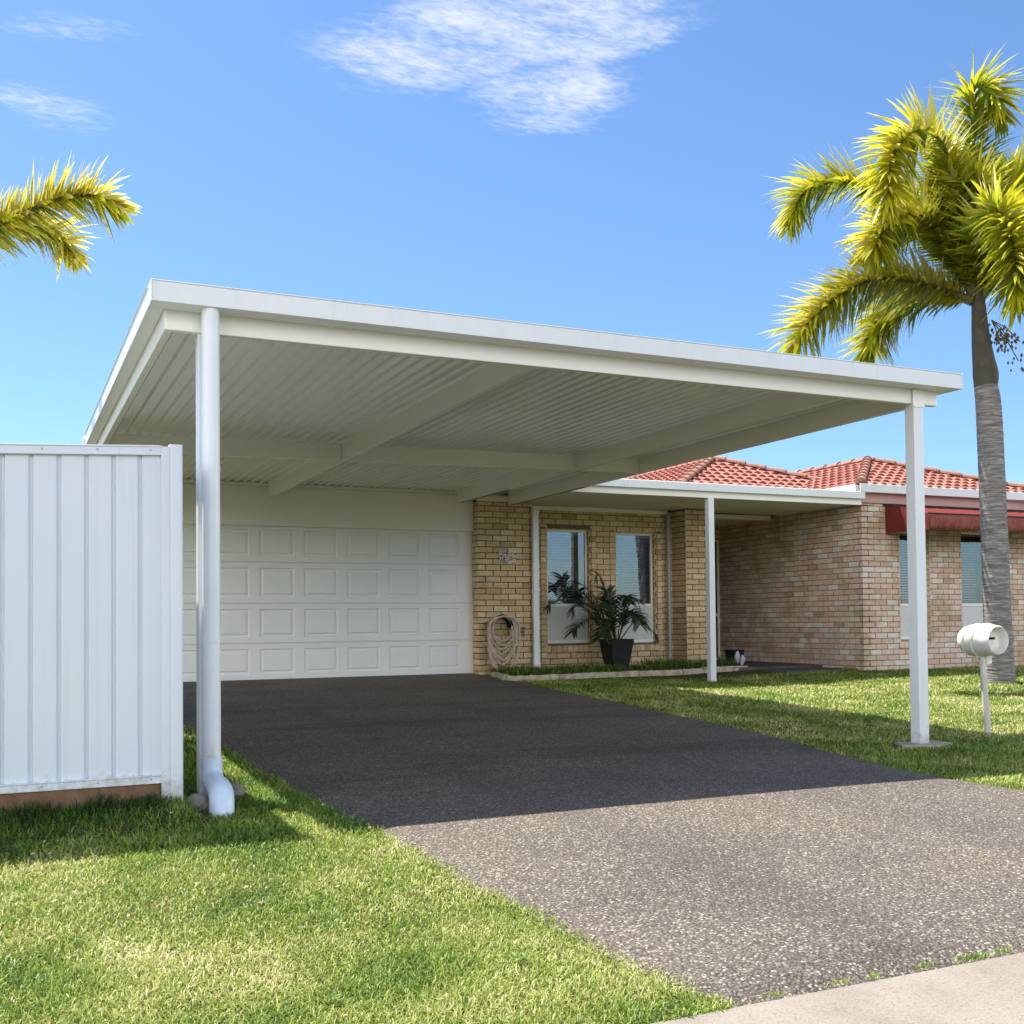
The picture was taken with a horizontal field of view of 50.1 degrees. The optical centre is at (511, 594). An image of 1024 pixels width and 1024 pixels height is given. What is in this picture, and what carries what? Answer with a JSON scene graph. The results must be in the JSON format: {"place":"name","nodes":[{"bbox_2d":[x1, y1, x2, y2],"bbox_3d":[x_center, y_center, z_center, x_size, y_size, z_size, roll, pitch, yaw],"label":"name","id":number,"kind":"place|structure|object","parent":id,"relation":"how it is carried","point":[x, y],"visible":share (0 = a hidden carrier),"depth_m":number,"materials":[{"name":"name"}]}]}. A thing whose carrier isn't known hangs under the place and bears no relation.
{"place":"outdoors","nodes":[
{"label":"outdoors","id":0,"kind":"place"},
{"bbox_2d":[0,655,1023,1023],"bbox_3d":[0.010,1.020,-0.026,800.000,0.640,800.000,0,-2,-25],"label":"lawn","id":1,"kind":"structure","parent":0,"point":[368,903],"depth_m":4.16,"materials":[{"name":"green plant"}]},
{"bbox_2d":[0,151,142,278],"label":"foxtail palm","id":2,"kind":"object","parent":1,"relation":"on","point":[26,221],"visible":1,"depth_m":10.02,"materials":[{"name":"green plant"}]},
{"bbox_2d":[0,443,182,811],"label":"steel fence","id":3,"kind":"object","parent":1,"relation":"on","point":[91,619],"visible":0.99,"depth_m":5.62,"materials":[{"name":"grey metal"}]},
{"bbox_2d":[185,793,208,811],"bbox_3d":[-1.722,1.154,5.975,0.187,0.146,0.180,0,-2,-25],"label":"rock","id":4,"kind":"object","parent":1,"relation":"on","point":[198,799],"visible":0.41,"depth_m":5.92,"materials":[{"name":"grey stone"}]},
{"bbox_2d":[231,782,246,800],"bbox_3d":[-1.618,1.154,6.376,0.166,0.115,0.170,0,-2,-25],"label":"rock","id":5,"kind":"object","parent":1,"relation":"on","point":[239,790],"visible":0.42,"depth_m":6.33,"materials":[{"name":"grey stone"}]},
{"bbox_2d":[490,671,509,679],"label":"edging block","id":6,"kind":"structure","parent":1,"relation":"on","point":[501,676],"depth_m":15.09,"materials":[{"name":"concrete"}]},
{"bbox_2d":[83,278,962,817],"bbox_3d":[-0.858,-0.140,11.061,6.286,3.075,8.827,0,-2,-25],"label":"carport","id":7,"kind":"object","parent":1,"relation":"on","point":[275,394],"visible":0.92,"depth_m":8.80,"materials":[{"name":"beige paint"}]},
{"bbox_2d":[506,674,558,681],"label":"edging block","id":8,"kind":"structure","parent":1,"relation":"on","point":[534,677],"depth_m":14.93,"materials":[{"name":"beige concrete"}]},
{"bbox_2d":[557,672,598,679],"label":"edging block","id":9,"kind":"structure","parent":1,"relation":"on","point":[580,675],"depth_m":15.43,"materials":[{"name":"beige concrete"}]},
{"bbox_2d":[183,456,1023,681],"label":"brick house","id":10,"kind":"structure","parent":1,"relation":"on","point":[712,557],"depth_m":16.84,"materials":[{"name":"beige brick"}]},
{"bbox_2d":[183,524,472,681],"bbox_3d":[-2.801,0.115,15.060,4.880,2.138,0.056,0,-2,-25],"label":"garage door","id":11,"kind":"structure","parent":10,"relation":"in","point":[297,602],"depth_m":15.21,"materials":[{"name":"paint"}]},
{"bbox_2d":[491,614,513,629],"bbox_3d":[-0.166,0.417,15.937,0.353,0.250,0.155,0,-2,-25],"label":"hose hanger","id":12,"kind":"object","parent":10,"relation":"attached to","point":[507,621],"visible":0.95,"depth_m":15.95,"materials":[{"name":"black plastic"}]},
{"bbox_2d":[487,615,520,669],"bbox_3d":[-0.110,0.763,15.868,0.531,0.914,0.134,0,-2,-25],"label":"garden hose","id":13,"kind":"object","parent":12,"relation":"hanging from","point":[493,652],"visible":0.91,"depth_m":15.87,"materials":[{"name":"beige rubber"}]},
{"bbox_2d":[547,529,587,643],"bbox_3d":[0.818,-0.123,17.075,0.736,1.770,0.158,0,-2,-25],"label":"window","id":14,"kind":"structure","parent":10,"relation":"in","point":[556,620],"depth_m":17.07,"materials":[{"name":"clear glass"}]},
{"bbox_2d":[616,533,653,642],"bbox_3d":[1.915,-0.105,17.584,0.716,1.760,0.158,0,-2,-25],"label":"window","id":15,"kind":"structure","parent":10,"relation":"in","point":[638,539],"depth_m":17.62,"materials":[{"name":"clear glass"}]},
{"bbox_2d":[714,539,719,659],"bbox_3d":[3.301,0.092,20.355,1.608,2.600,0.562,0,-2,-25],"label":"front door","id":16,"kind":"structure","parent":10,"relation":"in","point":[717,609],"depth_m":20.35,"materials":[{"name":"white glass"}]},
{"bbox_2d":[899,532,927,638],"bbox_3d":[6.358,-0.146,17.525,0.626,1.730,0.110,0,-2,-25],"label":"window","id":17,"kind":"structure","parent":10,"relation":"in","point":[904,610],"depth_m":17.43,"materials":[{"name":"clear glass"}]},
{"bbox_2d":[960,532,982,627],"bbox_3d":[7.573,-0.153,18.090,0.666,1.750,0.110,0,-2,-25],"label":"window","id":18,"kind":"structure","parent":10,"relation":"in","point":[972,613],"depth_m":18.07,"materials":[{"name":"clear glass"}]},
{"bbox_2d":[598,670,638,677],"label":"edging block","id":19,"kind":"structure","parent":1,"relation":"on","point":[620,674],"depth_m":15.94,"materials":[{"name":"beige concrete"}]},
{"bbox_2d":[639,669,682,675],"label":"edging block","id":20,"kind":"structure","parent":1,"relation":"on","point":[661,672],"depth_m":16.32,"materials":[{"name":"beige concrete"}]},
{"bbox_2d":[682,668,704,674],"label":"edging block","id":21,"kind":"structure","parent":1,"relation":"on","point":[692,671],"depth_m":16.63,"materials":[{"name":"beige concrete"}]},
{"bbox_2d":[701,666,747,672],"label":"edging block","id":22,"kind":"structure","parent":1,"relation":"on","point":[724,668],"depth_m":16.99,"materials":[{"name":"beige concrete"}]},
{"bbox_2d":[651,952,1023,1023],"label":"sidewalk","id":23,"kind":"structure","parent":1,"relation":"on","point":[989,991],"depth_m":3.25,"materials":[{"name":"concrete"}]},
{"bbox_2d":[755,945,1015,998],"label":"grass","id":24,"kind":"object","parent":23,"relation":"on","point":[974,956],"visible":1,"depth_m":3.56,"materials":[{"name":"green plant"}]},
{"bbox_2d":[756,43,1023,683],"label":"foxtail palm","id":25,"kind":"object","parent":1,"relation":"on","point":[960,218],"visible":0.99,"depth_m":14.54,"materials":[{"name":"green plant"}]},
{"bbox_2d":[957,623,1008,733],"bbox_3d":[4.076,0.788,9.505,0.297,1.078,0.372,0,-2,-25],"label":"barrel mailbox","id":26,"kind":"object","parent":1,"relation":"on","point":[984,643],"visible":0.99,"depth_m":9.47,"materials":[{"name":"white plastic"}]},
{"bbox_2d":[0,0,1023,508],"label":"sky","id":27,"kind":"structure","parent":0,"point":[596,165],"materials":[{"name":"blue"}]},
{"bbox_2d":[183,673,1023,1007],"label":"driveway","id":28,"kind":"structure","parent":0,"point":[741,867],"depth_m":5.64,"materials":[{"name":"grey asphalt"}]},
{"bbox_2d":[695,660,855,673],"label":"porch floor","id":29,"kind":"structure","parent":0,"point":[789,668],"depth_m":17.37,"materials":[{"name":"grey concrete"}]},
{"bbox_2d":[725,649,744,665],"bbox_3d":[3.656,1.035,17.898,0.229,0.258,0.295,0,-2,-31],"label":"black tub","id":30,"kind":"object","parent":29,"relation":"on","point":[739,653],"visible":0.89,"depth_m":17.83,"materials":[{"name":"plastic"}]},
{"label":"garden soil","id":31,"kind":"structure","parent":0,"visible":0},
{"bbox_2d":[540,568,660,667],"bbox_3d":[1.386,0.376,16.425,1.838,1.569,1.168,0,-2,-25],"label":"potted palm","id":32,"kind":"object","parent":31,"relation":"on","point":[616,652],"visible":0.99,"depth_m":16.42,"materials":[{"name":"green plant"}]},
{"bbox_2d":[490,653,741,675],"bbox_3d":[1.771,1.015,16.337,4.380,0.278,1.241,0,-2,-25],"label":"ground cover","id":33,"kind":"object","parent":31,"relation":"on","point":[668,664],"visible":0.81,"depth_m":16.18,"materials":[{"name":"green plant"}]}
]}

